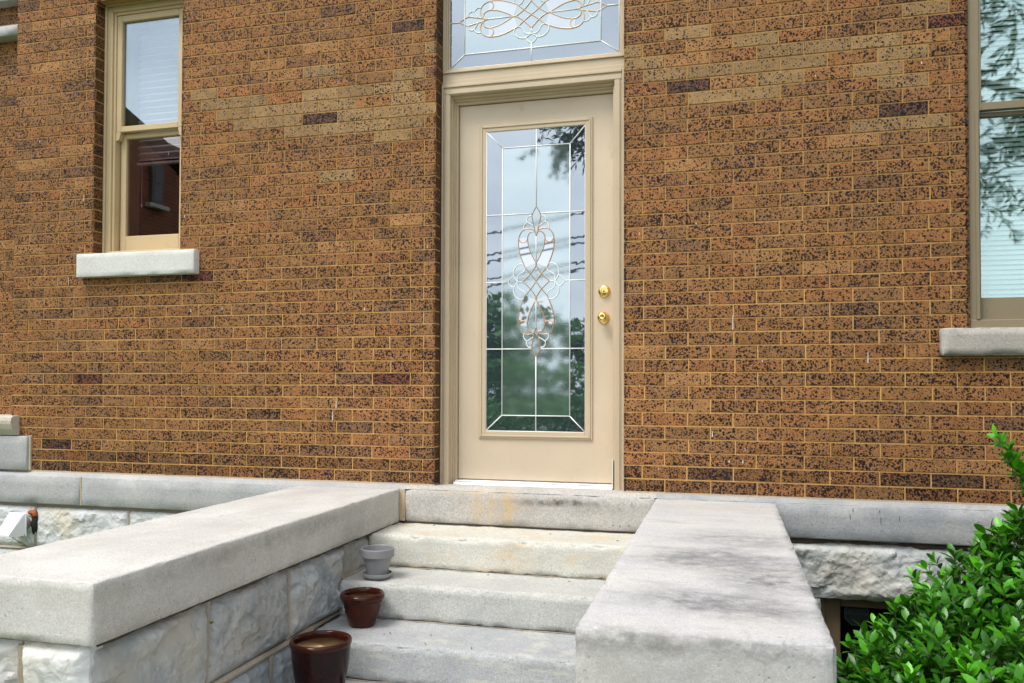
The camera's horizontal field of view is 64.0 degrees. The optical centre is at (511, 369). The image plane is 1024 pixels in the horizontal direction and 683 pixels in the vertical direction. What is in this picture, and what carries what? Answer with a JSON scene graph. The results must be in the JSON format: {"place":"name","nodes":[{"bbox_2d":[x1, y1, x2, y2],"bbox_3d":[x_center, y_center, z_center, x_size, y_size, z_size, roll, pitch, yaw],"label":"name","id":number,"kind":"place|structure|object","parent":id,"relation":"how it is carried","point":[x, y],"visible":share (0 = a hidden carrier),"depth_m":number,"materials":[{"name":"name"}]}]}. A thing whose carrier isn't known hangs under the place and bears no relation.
{"place":"outdoors","nodes":[
{"label":"outdoors","id":0,"kind":"place"},
{"label":"ground","id":1,"kind":"structure","parent":0,"visible":0},
{"bbox_2d":[0,485,398,682],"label":"stone wall","id":2,"kind":"structure","parent":1,"relation":"on","point":[256,579],"depth_m":2.86,"materials":[{"name":"stone"}]},
{"bbox_2d":[294,523,633,682],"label":"stone steps","id":3,"kind":"structure","parent":1,"relation":"on","point":[516,614],"depth_m":3.67,"materials":[{"name":"grey stone"}]},
{"bbox_2d":[289,630,351,682],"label":"plant pot","id":4,"kind":"object","parent":3,"relation":"on","point":[320,656],"visible":1,"depth_m":3.12,"materials":[{"name":"brown ceramic"}]},
{"bbox_2d":[340,587,384,627],"bbox_3d":[-0.671,1.068,3.671,0.199,0.148,0.199,0,-1,15],"label":"plant pot","id":5,"kind":"object","parent":3,"relation":"on","point":[361,605],"visible":1,"depth_m":3.61,"materials":[{"name":"red ceramic"}]},
{"bbox_2d":[362,570,392,579],"bbox_3d":[-0.636,0.968,3.874,0.143,0.024,0.143,0,-1,15],"label":"pot saucer","id":6,"kind":"object","parent":3,"relation":"on","point":[374,577],"visible":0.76,"depth_m":3.82,"materials":[{"name":"grey ceramic"}]},
{"bbox_2d":[360,545,394,574],"bbox_3d":[-0.636,0.904,3.875,0.160,0.127,0.160,0,-1,15],"label":"plant pot","id":7,"kind":"object","parent":6,"relation":"on","point":[377,559],"visible":0.98,"depth_m":3.82,"materials":[{"name":"grey ceramic"}]},
{"bbox_2d":[0,0,1023,678],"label":"brick house","id":8,"kind":"structure","parent":1,"relation":"on","point":[612,266],"depth_m":4.50,"materials":[{"name":"brown brick"}]},
{"bbox_2d":[0,512,30,536],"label":"dryer vent","id":9,"kind":"object","parent":8,"relation":"attached to","point":[14,524],"visible":1,"depth_m":5.01,"materials":[{"name":"white plastic"}]},
{"bbox_2d":[102,0,182,252],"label":"sash window","id":10,"kind":"structure","parent":8,"relation":"in","point":[143,63],"depth_m":5.17,"materials":[{"name":"beige paint"}]},
{"bbox_2d":[443,0,623,74],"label":"transom window","id":11,"kind":"structure","parent":8,"relation":"in","point":[479,35],"depth_m":4.51,"materials":[{"name":"clear glass"}]},
{"bbox_2d":[458,94,612,482],"bbox_3d":[0.122,-0.444,4.511,0.877,2.106,0.112,0,-1,15],"label":"door","id":12,"kind":"structure","parent":8,"relation":"in","point":[536,228],"depth_m":4.52,"materials":[{"name":"paint"}]},
{"bbox_2d":[820,597,954,678],"bbox_3d":[1.985,1.389,3.966,0.954,0.574,0.180,0,-1,15],"label":"cellar window","id":13,"kind":"structure","parent":8,"relation":"in","point":[832,609],"depth_m":4.01,"materials":[{"name":"paint"}]},
{"bbox_2d":[844,607,868,625],"bbox_3d":[1.700,1.204,4.041,0.115,0.115,0.003,0,-1,15],"label":"window pane","id":14,"kind":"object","parent":13,"relation":"attached to","point":[859,615],"depth_m":4.04,"materials":[{"name":"grey glass"}]},
{"bbox_2d":[965,0,1023,327],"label":"sash window","id":15,"kind":"structure","parent":8,"relation":"in","point":[986,311],"depth_m":3.91,"materials":[{"name":"clear glass"}]},
{"bbox_2d":[575,499,836,682],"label":"stone wall","id":16,"kind":"structure","parent":1,"relation":"on","point":[696,591],"depth_m":2.07,"materials":[{"name":"stone"}]},
{"bbox_2d":[836,424,1023,682],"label":"holly bush","id":17,"kind":"object","parent":1,"relation":"on","point":[971,630],"visible":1,"depth_m":2.85,"materials":[{"name":"green plant"}]}
]}

